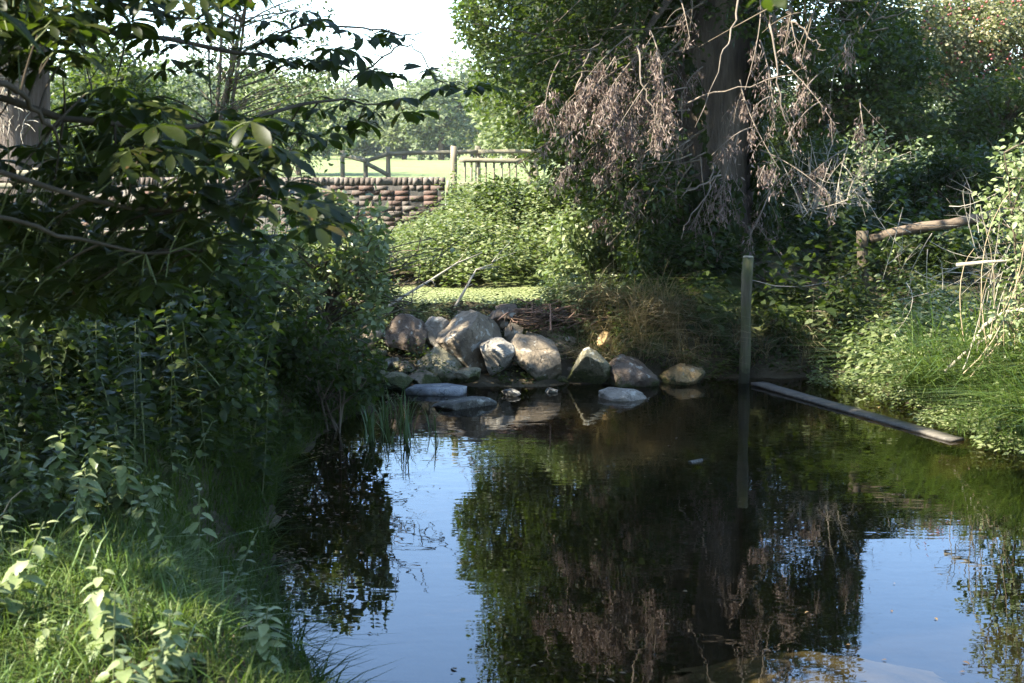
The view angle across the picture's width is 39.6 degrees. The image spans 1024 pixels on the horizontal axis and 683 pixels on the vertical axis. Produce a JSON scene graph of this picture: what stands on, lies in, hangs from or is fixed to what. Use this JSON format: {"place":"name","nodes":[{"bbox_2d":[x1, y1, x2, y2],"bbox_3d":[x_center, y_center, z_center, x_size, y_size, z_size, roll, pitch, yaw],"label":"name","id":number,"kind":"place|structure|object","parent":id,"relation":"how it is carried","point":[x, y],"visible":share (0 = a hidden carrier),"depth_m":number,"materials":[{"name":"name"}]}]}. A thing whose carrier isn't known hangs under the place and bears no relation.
{"place":"outdoors","nodes":[
{"label":"outdoors","id":0,"kind":"place"},
{"bbox_2d":[0,498,351,682],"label":"tall grass","id":1,"kind":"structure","parent":0,"point":[124,591],"depth_m":5.57,"materials":[{"name":"plant"}]},
{"bbox_2d":[0,339,423,682],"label":"bank grass","id":2,"kind":"structure","parent":0,"point":[290,668],"depth_m":6.93,"materials":[{"name":"plant"}]},
{"bbox_2d":[373,287,628,305],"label":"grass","id":3,"kind":"structure","parent":0,"point":[474,295],"depth_m":17.15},
{"bbox_2d":[280,287,576,303],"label":"duckweed","id":4,"kind":"object","parent":3,"relation":"on","point":[449,291],"visible":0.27,"depth_m":17.18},
{"bbox_2d":[0,145,1023,682],"bbox_3d":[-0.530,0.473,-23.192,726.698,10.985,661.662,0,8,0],"label":"ground","id":5,"kind":"structure","parent":0,"point":[412,165],"depth_m":15.46,"materials":[{"name":"plant"}]},
{"bbox_2d":[0,315,27,423],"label":"tall herb","id":6,"kind":"object","parent":5,"relation":"on","point":[5,345],"visible":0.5,"depth_m":8.79,"materials":[{"name":"green plant"}]},
{"bbox_2d":[0,334,28,429],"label":"tall herb","id":7,"kind":"object","parent":5,"relation":"on","point":[3,390],"visible":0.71,"depth_m":8.70,"materials":[{"name":"green plant"}]},
{"bbox_2d":[0,438,39,497],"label":"nettle","id":8,"kind":"object","parent":5,"relation":"on","point":[14,470],"visible":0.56,"depth_m":7.33,"materials":[{"name":"green plant"}]},
{"bbox_2d":[0,250,44,447],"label":"tall herb","id":9,"kind":"object","parent":5,"relation":"on","point":[24,367],"visible":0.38,"depth_m":8.68,"materials":[{"name":"green plant"}]},
{"bbox_2d":[0,520,58,619],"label":"nettle","id":10,"kind":"object","parent":5,"relation":"on","point":[16,575],"visible":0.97,"depth_m":5.58,"materials":[{"name":"green plant"}]},
{"bbox_2d":[24,468,56,525],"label":"nettle","id":11,"kind":"object","parent":5,"relation":"on","point":[48,495],"visible":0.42,"depth_m":7.04,"materials":[{"name":"green plant"}]},
{"bbox_2d":[0,0,96,204],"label":"old tree","id":12,"kind":"object","parent":5,"relation":"on","point":[16,122],"visible":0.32,"depth_m":22.82,"materials":[{"name":"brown plant"}]},
{"bbox_2d":[33,614,64,659],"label":"weed","id":13,"kind":"object","parent":5,"relation":"on","point":[45,632],"visible":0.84,"depth_m":5.23,"materials":[{"name":"green plant"}]},
{"bbox_2d":[0,234,105,415],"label":"leaning shrub","id":14,"kind":"object","parent":5,"relation":"on","point":[35,342],"visible":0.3,"depth_m":9.34,"materials":[{"name":"green plant"}]},
{"bbox_2d":[41,334,69,432],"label":"tall herb","id":15,"kind":"object","parent":5,"relation":"on","point":[58,381],"visible":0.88,"depth_m":8.45,"materials":[{"name":"green plant"}]},
{"bbox_2d":[39,429,78,502],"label":"nettle","id":16,"kind":"object","parent":5,"relation":"on","point":[58,446],"visible":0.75,"depth_m":7.44,"materials":[{"name":"green plant"}]},
{"bbox_2d":[43,298,80,410],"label":"tall herb","id":17,"kind":"object","parent":5,"relation":"on","point":[60,325],"visible":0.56,"depth_m":9.18,"materials":[{"name":"green plant"}]},
{"bbox_2d":[53,413,91,476],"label":"nettle","id":18,"kind":"object","parent":5,"relation":"on","point":[75,438],"visible":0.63,"depth_m":7.83,"materials":[{"name":"green plant"}]},
{"bbox_2d":[70,493,103,556],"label":"weed","id":19,"kind":"object","parent":5,"relation":"on","point":[87,526],"visible":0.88,"depth_m":6.17,"materials":[{"name":"green plant"}]},
{"bbox_2d":[65,469,108,523],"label":"nettle","id":20,"kind":"object","parent":5,"relation":"on","point":[94,489],"visible":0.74,"depth_m":7.16,"materials":[{"name":"green plant"}]},
{"bbox_2d":[75,424,116,497],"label":"nettle","id":21,"kind":"object","parent":5,"relation":"on","point":[94,460],"visible":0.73,"depth_m":7.53,"materials":[{"name":"green plant"}]},
{"bbox_2d":[74,566,132,662],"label":"nettle","id":22,"kind":"object","parent":5,"relation":"on","point":[96,603],"visible":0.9,"depth_m":5.16,"materials":[{"name":"green plant"}]},
{"bbox_2d":[85,442,122,488],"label":"nettle","id":23,"kind":"object","parent":5,"relation":"on","point":[106,482],"visible":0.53,"depth_m":7.67,"materials":[{"name":"green plant"}]},
{"bbox_2d":[75,318,135,470],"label":"tall herb","id":24,"kind":"object","parent":5,"relation":"on","point":[112,416],"visible":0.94,"depth_m":7.66,"materials":[{"name":"green plant"}]},
{"bbox_2d":[91,592,132,681],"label":"weed","id":25,"kind":"object","parent":5,"relation":"on","point":[108,635],"visible":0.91,"depth_m":4.86,"materials":[{"name":"green plant"}]},
{"bbox_2d":[50,19,193,176],"bbox_3d":[-8.092,-4.622,28.897,4.226,3.943,4.978,0,8,0],"label":"bushy tree","id":26,"kind":"object","parent":5,"relation":"on","point":[130,77],"visible":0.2,"depth_m":27.74,"materials":[{"name":"green plant"}]},
{"bbox_2d":[101,455,146,509],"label":"nettle","id":27,"kind":"object","parent":5,"relation":"on","point":[122,485],"visible":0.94,"depth_m":7.33,"materials":[{"name":"green plant"}]},
{"bbox_2d":[107,327,141,447],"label":"tall herb","id":28,"kind":"object","parent":5,"relation":"on","point":[122,365],"visible":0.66,"depth_m":8.65,"materials":[{"name":"green plant"}]},
{"bbox_2d":[104,649,148,682],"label":"nettle","id":29,"kind":"object","parent":5,"relation":"on","point":[124,675],"visible":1,"depth_m":4.67,"materials":[{"name":"green plant"}]},
{"bbox_2d":[119,368,149,479],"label":"tall herb","id":30,"kind":"object","parent":5,"relation":"on","point":[135,443],"visible":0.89,"depth_m":7.41,"materials":[{"name":"green plant"}]},
{"bbox_2d":[121,317,151,438],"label":"tall herb","id":31,"kind":"object","parent":5,"relation":"on","point":[137,403],"visible":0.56,"depth_m":8.73,"materials":[{"name":"green plant"}]},
{"bbox_2d":[116,268,161,473],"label":"tall herb","id":32,"kind":"object","parent":5,"relation":"on","point":[145,390],"visible":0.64,"depth_m":8.26,"materials":[{"name":"green plant"}]},
{"bbox_2d":[122,495,159,527],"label":"nettle","id":33,"kind":"object","parent":5,"relation":"on","point":[140,510],"visible":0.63,"depth_m":7.07,"materials":[{"name":"green plant"}]},
{"bbox_2d":[18,293,278,443],"bbox_3d":[-2.579,0.318,9.852,1.918,1.326,1.845,0,8,0],"label":"mixed shrub","id":34,"kind":"object","parent":5,"relation":"on","point":[228,357],"visible":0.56,"depth_m":9.46,"materials":[{"name":"green plant"}]},
{"bbox_2d":[135,475,175,513],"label":"nettle","id":35,"kind":"object","parent":5,"relation":"on","point":[150,493],"visible":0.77,"depth_m":7.34,"materials":[{"name":"green plant"}]},
{"bbox_2d":[133,653,187,682],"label":"nettle","id":36,"kind":"object","parent":5,"relation":"on","point":[164,667],"visible":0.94,"depth_m":4.80,"materials":[{"name":"green plant"}]},
{"bbox_2d":[144,638,180,682],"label":"weed","id":37,"kind":"object","parent":5,"relation":"on","point":[160,671],"visible":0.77,"depth_m":4.88,"materials":[{"name":"green plant"}]},
{"bbox_2d":[147,609,192,679],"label":"nettle","id":38,"kind":"object","parent":5,"relation":"on","point":[176,639],"visible":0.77,"depth_m":4.95,"materials":[{"name":"green plant"}]},
{"bbox_2d":[158,369,187,487],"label":"tall herb","id":39,"kind":"object","parent":5,"relation":"on","point":[172,444],"visible":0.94,"depth_m":8.16,"materials":[{"name":"green plant"}]},
{"bbox_2d":[158,318,192,434],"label":"tall herb","id":40,"kind":"object","parent":5,"relation":"on","point":[172,366],"visible":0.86,"depth_m":8.86,"materials":[{"name":"green plant"}]},
{"bbox_2d":[151,59,209,144],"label":"tree","id":41,"kind":"object","parent":5,"relation":"on","point":[193,106],"visible":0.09,"depth_m":150.44,"materials":[{"name":"green plant"}]},
{"bbox_2d":[160,264,207,426],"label":"tall herb","id":42,"kind":"object","parent":5,"relation":"on","point":[179,319],"visible":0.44,"depth_m":9.39,"materials":[{"name":"green plant"}]},
{"bbox_2d":[72,210,297,365],"bbox_3d":[-2.991,-0.374,11.627,2.586,1.469,2.665,0,8,0],"label":"leaning shrub","id":43,"kind":"object","parent":5,"relation":"on","point":[254,266],"visible":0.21,"depth_m":10.87,"materials":[{"name":"green plant"}]},
{"bbox_2d":[0,255,398,535],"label":"undergrowth","id":44,"kind":"object","parent":5,"relation":"on","point":[21,484],"visible":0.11,"depth_m":8.55,"materials":[{"name":"green plant"}]},
{"bbox_2d":[182,483,217,559],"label":"weed","id":45,"kind":"object","parent":5,"relation":"on","point":[195,525],"visible":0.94,"depth_m":6.74,"materials":[{"name":"green plant"}]},
{"bbox_2d":[187,353,220,477],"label":"tall herb","id":46,"kind":"object","parent":5,"relation":"on","point":[197,381],"visible":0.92,"depth_m":8.87,"materials":[{"name":"green plant"}]},
{"bbox_2d":[55,177,445,237],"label":"brick wall","id":47,"kind":"structure","parent":5,"relation":"on","point":[423,191],"depth_m":21.73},
{"bbox_2d":[144,0,361,174],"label":"slender tree","id":48,"kind":"object","parent":5,"relation":"on","point":[230,83],"visible":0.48,"depth_m":25.04,"materials":[{"name":"plant"}]},
{"bbox_2d":[240,606,285,677],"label":"nettle","id":49,"kind":"object","parent":5,"relation":"on","point":[264,643],"visible":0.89,"depth_m":5.28,"materials":[{"name":"green plant"}]},
{"bbox_2d":[251,386,278,497],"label":"tall herb","id":50,"kind":"object","parent":5,"relation":"on","point":[258,453],"visible":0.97,"depth_m":9.30,"materials":[{"name":"green plant"}]},
{"bbox_2d":[250,304,285,430],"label":"tall herb","id":51,"kind":"object","parent":5,"relation":"on","point":[274,324],"visible":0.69,"depth_m":10.64,"materials":[{"name":"green plant"}]},
{"bbox_2d":[223,48,369,174],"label":"young tree","id":52,"kind":"object","parent":5,"relation":"on","point":[255,86],"visible":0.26,"depth_m":58.25,"materials":[{"name":"green plant"}]},
{"bbox_2d":[263,306,390,432],"bbox_3d":[-1.656,0.276,12.175,1.268,1.271,1.513,0,8,0],"label":"mixed shrub","id":53,"kind":"object","parent":5,"relation":"on","point":[295,353],"visible":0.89,"depth_m":11.77,"materials":[{"name":"green plant"}]},
{"bbox_2d":[295,60,362,154],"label":"tree","id":54,"kind":"object","parent":5,"relation":"on","point":[349,91],"visible":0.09,"depth_m":213.56,"materials":[{"name":"green plant"}]},
{"bbox_2d":[329,89,386,157],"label":"tree","id":55,"kind":"object","parent":5,"relation":"on","point":[358,149],"visible":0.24,"depth_m":172.81,"materials":[{"name":"green plant"}]},
{"bbox_2d":[247,184,476,352],"bbox_3d":[-1.502,-0.553,13.376,2.337,1.912,2.176,0,8,0],"label":"leaning shrub","id":56,"kind":"object","parent":5,"relation":"on","point":[368,261],"visible":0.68,"depth_m":12.93,"materials":[{"name":"green plant"}]},
{"bbox_2d":[355,87,416,158],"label":"tree","id":57,"kind":"object","parent":5,"relation":"on","point":[379,100],"visible":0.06,"depth_m":176.18,"materials":[{"name":"green plant"}]},
{"bbox_2d":[0,0,786,336],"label":"horse chestnut","id":58,"kind":"object","parent":5,"relation":"on","point":[60,292],"visible":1,"depth_m":5.78,"materials":[{"name":"green plant"}]},
{"bbox_2d":[365,79,438,159],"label":"tree","id":59,"kind":"object","parent":5,"relation":"on","point":[392,139],"visible":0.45,"depth_m":157.52,"materials":[{"name":"green plant"}]},
{"bbox_2d":[384,313,426,354],"bbox_3d":[-1.102,-0.092,15.222,0.482,0.426,0.318,3,8,24],"label":"boulder","id":60,"kind":"object","parent":5,"relation":"on","point":[402,329],"visible":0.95,"depth_m":15.11,"materials":[{"name":"stone"}]},
{"bbox_2d":[424,316,449,346],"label":"boulder","id":61,"kind":"object","parent":5,"relation":"on","point":[434,326],"visible":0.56,"depth_m":15.08,"materials":[{"name":"stone"}]},
{"bbox_2d":[104,155,777,287],"bbox_3d":[-0.910,-1.809,19.870,8.655,1.714,4.992,0,8,0],"label":"nettle bed","id":62,"kind":"object","parent":5,"relation":"on","point":[458,207],"visible":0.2,"depth_m":18.86,"materials":[{"name":"green plant"}]},
{"bbox_2d":[246,264,635,352],"bbox_3d":[-1.138,-0.410,15.570,5.048,1.030,0.950,0,8,0],"label":"grassy bank","id":63,"kind":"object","parent":5,"relation":"on","point":[565,290],"visible":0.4,"depth_m":15.53,"materials":[{"name":"green plant"}]},
{"bbox_2d":[398,66,484,159],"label":"tree","id":64,"kind":"object","parent":5,"relation":"on","point":[430,126],"visible":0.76,"depth_m":149.01,"materials":[{"name":"green plant"}]},
{"bbox_2d":[418,55,492,147],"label":"tree","id":65,"kind":"object","parent":5,"relation":"on","point":[464,76],"visible":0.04,"depth_m":225.84,"materials":[{"name":"green plant"}]},
{"bbox_2d":[340,146,595,191],"bbox_3d":[-0.816,-3.136,26.879,4.932,1.117,0.768,0,8,0],"label":"field fence","id":66,"kind":"object","parent":5,"relation":"on","point":[477,151],"visible":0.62,"depth_m":26.65,"materials":[{"name":"brown wood"}]},
{"bbox_2d":[436,309,501,371],"bbox_3d":[-0.429,0.128,15.005,0.756,0.912,0.589,0,8,0],"label":"boulder","id":67,"kind":"object","parent":5,"relation":"on","point":[462,336],"visible":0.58,"depth_m":14.83,"materials":[{"name":"grey stone"}]},
{"bbox_2d":[459,156,521,186],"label":"paled gate","id":68,"kind":"structure","parent":5,"relation":"on","point":[478,160],"depth_m":22.51,"materials":[{"name":"brown wood"}]},
{"bbox_2d":[371,291,620,383],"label":"rock herbs","id":69,"kind":"object","parent":5,"relation":"on","point":[424,353],"visible":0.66,"depth_m":14.82,"materials":[{"name":"green plant"}]},
{"bbox_2d":[479,337,515,375],"bbox_3d":[-0.153,0.155,14.714,0.398,0.405,0.305,4,9,26],"label":"boulder","id":70,"kind":"object","parent":5,"relation":"on","point":[496,352],"visible":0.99,"depth_m":14.63,"materials":[{"name":"stone"}]},
{"bbox_2d":[441,77,617,183],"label":"hedge bush","id":71,"kind":"object","parent":5,"relation":"on","point":[494,140],"visible":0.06,"depth_m":43.05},
{"bbox_2d":[471,172,619,234],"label":"elder bush","id":72,"kind":"object","parent":5,"relation":"on","point":[515,191],"visible":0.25,"depth_m":20.20,"materials":[{"name":"green plant"}]},
{"bbox_2d":[488,297,606,337],"bbox_3d":[0.391,-0.266,15.482,1.451,0.461,1.083,0,8,0],"label":"brushwood pile","id":73,"kind":"object","parent":5,"relation":"on","point":[535,317],"visible":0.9,"depth_m":15.31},
{"bbox_2d":[445,0,664,171],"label":"field maple","id":74,"kind":"object","parent":5,"relation":"on","point":[473,12],"visible":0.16,"depth_m":26.56,"materials":[{"name":"green plant"}]},
{"bbox_2d":[539,326,575,345],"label":"boulder","id":75,"kind":"object","parent":5,"relation":"on","point":[549,334],"visible":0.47,"depth_m":15.36,"materials":[{"name":"grey stone"}]},
{"bbox_2d":[533,192,631,293],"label":"leafy bush","id":76,"kind":"object","parent":5,"relation":"on","point":[587,250],"visible":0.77,"depth_m":17.09,"materials":[{"name":"green plant"}]},
{"bbox_2d":[567,347,610,383],"bbox_3d":[0.807,0.257,14.691,0.383,0.440,0.443,-5,9,-34],"label":"boulder","id":77,"kind":"object","parent":5,"relation":"on","point":[584,370],"visible":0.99,"depth_m":14.58,"materials":[{"name":"stone"}]},
{"bbox_2d":[606,354,659,386],"bbox_3d":[1.218,0.338,14.715,0.606,0.416,0.541,0,8,0],"label":"boulder","id":78,"kind":"object","parent":5,"relation":"on","point":[627,371],"visible":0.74,"depth_m":14.55,"materials":[{"name":"stone"}]},
{"bbox_2d":[602,220,757,292],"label":"ivy bush","id":79,"kind":"object","parent":5,"relation":"on","point":[664,253],"visible":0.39,"depth_m":15.99,"materials":[{"name":"green plant"}]},
{"bbox_2d":[658,363,704,384],"bbox_3d":[1.760,0.367,14.821,0.510,0.274,0.405,0,8,0],"label":"boulder","id":80,"kind":"object","parent":5,"relation":"on","point":[675,374],"visible":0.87,"depth_m":14.72,"materials":[{"name":"stone"}]},
{"bbox_2d":[471,0,928,273],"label":"tree","id":81,"kind":"object","parent":5,"relation":"on","point":[698,111],"visible":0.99,"depth_m":15.88,"materials":[{"name":"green plant"}]},
{"bbox_2d":[520,257,884,373],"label":"dry grass","id":82,"kind":"structure","parent":5,"relation":"on","point":[664,313],"depth_m":15.19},
{"bbox_2d":[590,156,1023,379],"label":"bush","id":83,"kind":"object","parent":5,"relation":"on","point":[835,238],"visible":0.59,"depth_m":15.91,"materials":[{"name":"green plant"}]},
{"bbox_2d":[754,269,876,358],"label":"ivy bush","id":84,"kind":"object","parent":5,"relation":"on","point":[837,309],"visible":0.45,"depth_m":15.37,"materials":[{"name":"green plant"}]},
{"bbox_2d":[762,131,879,262],"bbox_3d":[3.609,-1.612,16.544,1.327,1.688,1.303,3,8,19],"label":"dead bush","id":85,"kind":"object","parent":5,"relation":"on","point":[838,188],"visible":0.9,"depth_m":16.48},
{"bbox_2d":[752,124,901,245],"bbox_3d":[4.013,-1.735,19.199,2.648,2.446,2.727,0,8,0],"label":"thicket bush","id":86,"kind":"object","parent":5,"relation":"on","point":[789,193],"visible":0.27,"depth_m":18.73,"materials":[{"name":"green plant"}]},
{"bbox_2d":[779,123,942,207],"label":"pale bush","id":87,"kind":"object","parent":5,"relation":"on","point":[884,166],"visible":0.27,"depth_m":22.66,"materials":[{"name":"green plant"}]},
{"bbox_2d":[764,0,964,197],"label":"dark tree","id":88,"kind":"object","parent":5,"relation":"on","point":[898,53],"visible":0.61,"depth_m":24.65,"materials":[{"name":"green plant"}]},
{"bbox_2d":[767,86,971,200],"bbox_3d":[5.961,-2.958,24.769,4.413,3.064,3.171,0,8,0],"label":"hedge bush","id":89,"kind":"object","parent":5,"relation":"on","point":[925,134],"visible":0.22,"depth_m":24.54,"materials":[{"name":"green plant"}]},
{"bbox_2d":[742,258,1023,457],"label":"bank grass","id":90,"kind":"structure","parent":5,"relation":"on","point":[923,384],"depth_m":12.77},
{"bbox_2d":[803,263,1023,454],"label":"bush","id":91,"kind":"object","parent":5,"relation":"on","point":[876,338],"visible":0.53,"depth_m":14.33,"materials":[{"name":"green plant"}]},
{"bbox_2d":[856,204,1022,288],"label":"rustic fence","id":92,"kind":"object","parent":5,"relation":"on","point":[960,221],"visible":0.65,"depth_m":15.76,"materials":[{"name":"brown wood"}]},
{"bbox_2d":[870,227,1008,270],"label":"thicket bush","id":93,"kind":"object","parent":5,"relation":"on","point":[911,249],"visible":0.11,"depth_m":16.57,"materials":[{"name":"green plant"}]},
{"bbox_2d":[860,136,1021,239],"bbox_3d":[5.877,-1.907,19.057,2.477,1.714,2.485,0,8,0],"label":"thicket bush","id":94,"kind":"object","parent":5,"relation":"on","point":[940,170],"visible":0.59,"depth_m":18.47,"materials":[{"name":"green plant"}]},
{"bbox_2d":[858,74,1023,388],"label":"bramble bush","id":95,"kind":"object","parent":5,"relation":"on","point":[1016,169],"visible":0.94,"depth_m":12.85,"materials":[{"name":"green plant"}]},
{"bbox_2d":[882,0,1023,193],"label":"hawthorn tree","id":96,"kind":"object","parent":5,"relation":"on","point":[969,45],"visible":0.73,"depth_m":28.22,"materials":[{"name":"green plant"}]},
{"bbox_2d":[914,58,1023,198],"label":"dark tree","id":97,"kind":"object","parent":5,"relation":"on","point":[992,119],"visible":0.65,"depth_m":26.00,"materials":[{"name":"green plant"}]},
{"bbox_2d":[45,0,1021,105],"label":"sky","id":98,"kind":"structure","parent":0,"point":[400,16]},
{"bbox_2d":[262,377,1023,682],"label":"water","id":99,"kind":"structure","parent":0,"point":[843,529],"depth_m":8.77,"materials":[{"name":"liquid"}]},
{"bbox_2d":[380,372,413,390],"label":"boulder","id":100,"kind":"object","parent":99,"relation":"in","point":[395,377],"visible":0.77,"depth_m":14.32,"materials":[{"name":"stone"}]},
{"bbox_2d":[405,383,466,395],"bbox_3d":[-0.751,0.481,14.181,0.610,0.081,0.400,0,8,0],"label":"flagstone","id":101,"kind":"object","parent":99,"relation":"on","point":[441,389],"visible":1,"depth_m":14.04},
{"bbox_2d":[416,346,462,383],"bbox_3d":[-0.718,0.247,14.841,0.572,0.402,0.542,0,8,0],"label":"boulder","id":102,"kind":"object","parent":99,"relation":"on","point":[450,359],"visible":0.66,"depth_m":14.70,"materials":[{"name":"stone"}]},
{"bbox_2d":[432,396,496,409],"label":"boulder","id":103,"kind":"object","parent":99,"relation":"in","point":[466,402],"visible":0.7,"depth_m":13.34,"materials":[{"name":"stone"}]},
{"bbox_2d":[510,334,561,380],"bbox_3d":[0.223,0.181,14.790,0.589,0.497,0.479,0,8,0],"label":"boulder","id":104,"kind":"object","parent":99,"relation":"on","point":[544,368],"visible":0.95,"depth_m":14.69,"materials":[{"name":"grey stone"}]},
{"bbox_2d":[598,387,646,400],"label":"boulder","id":105,"kind":"object","parent":99,"relation":"in","point":[616,394],"visible":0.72,"depth_m":13.82,"materials":[{"name":"stone"}]},
{"bbox_2d":[276,394,969,681],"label":"floating leaves","id":106,"kind":"object","parent":99,"relation":"on","point":[500,656],"visible":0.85,"depth_m":9.28,"materials":[{"name":"green plant"}]},
{"bbox_2d":[738,255,753,383],"bbox_3d":[2.418,-0.051,14.727,0.135,1.673,0.118,0,8,0],"label":"wooden post","id":107,"kind":"object","parent":99,"relation":"in","point":[746,299],"visible":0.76,"depth_m":14.66,"materials":[{"name":"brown wood"}]},
{"bbox_2d":[751,382,963,441],"bbox_3d":[3.109,0.624,13.226,0.161,0.043,3.083,-3,8,-22],"label":"plank","id":108,"kind":"object","parent":99,"relation":"on","point":[929,432],"visible":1,"depth_m":12.97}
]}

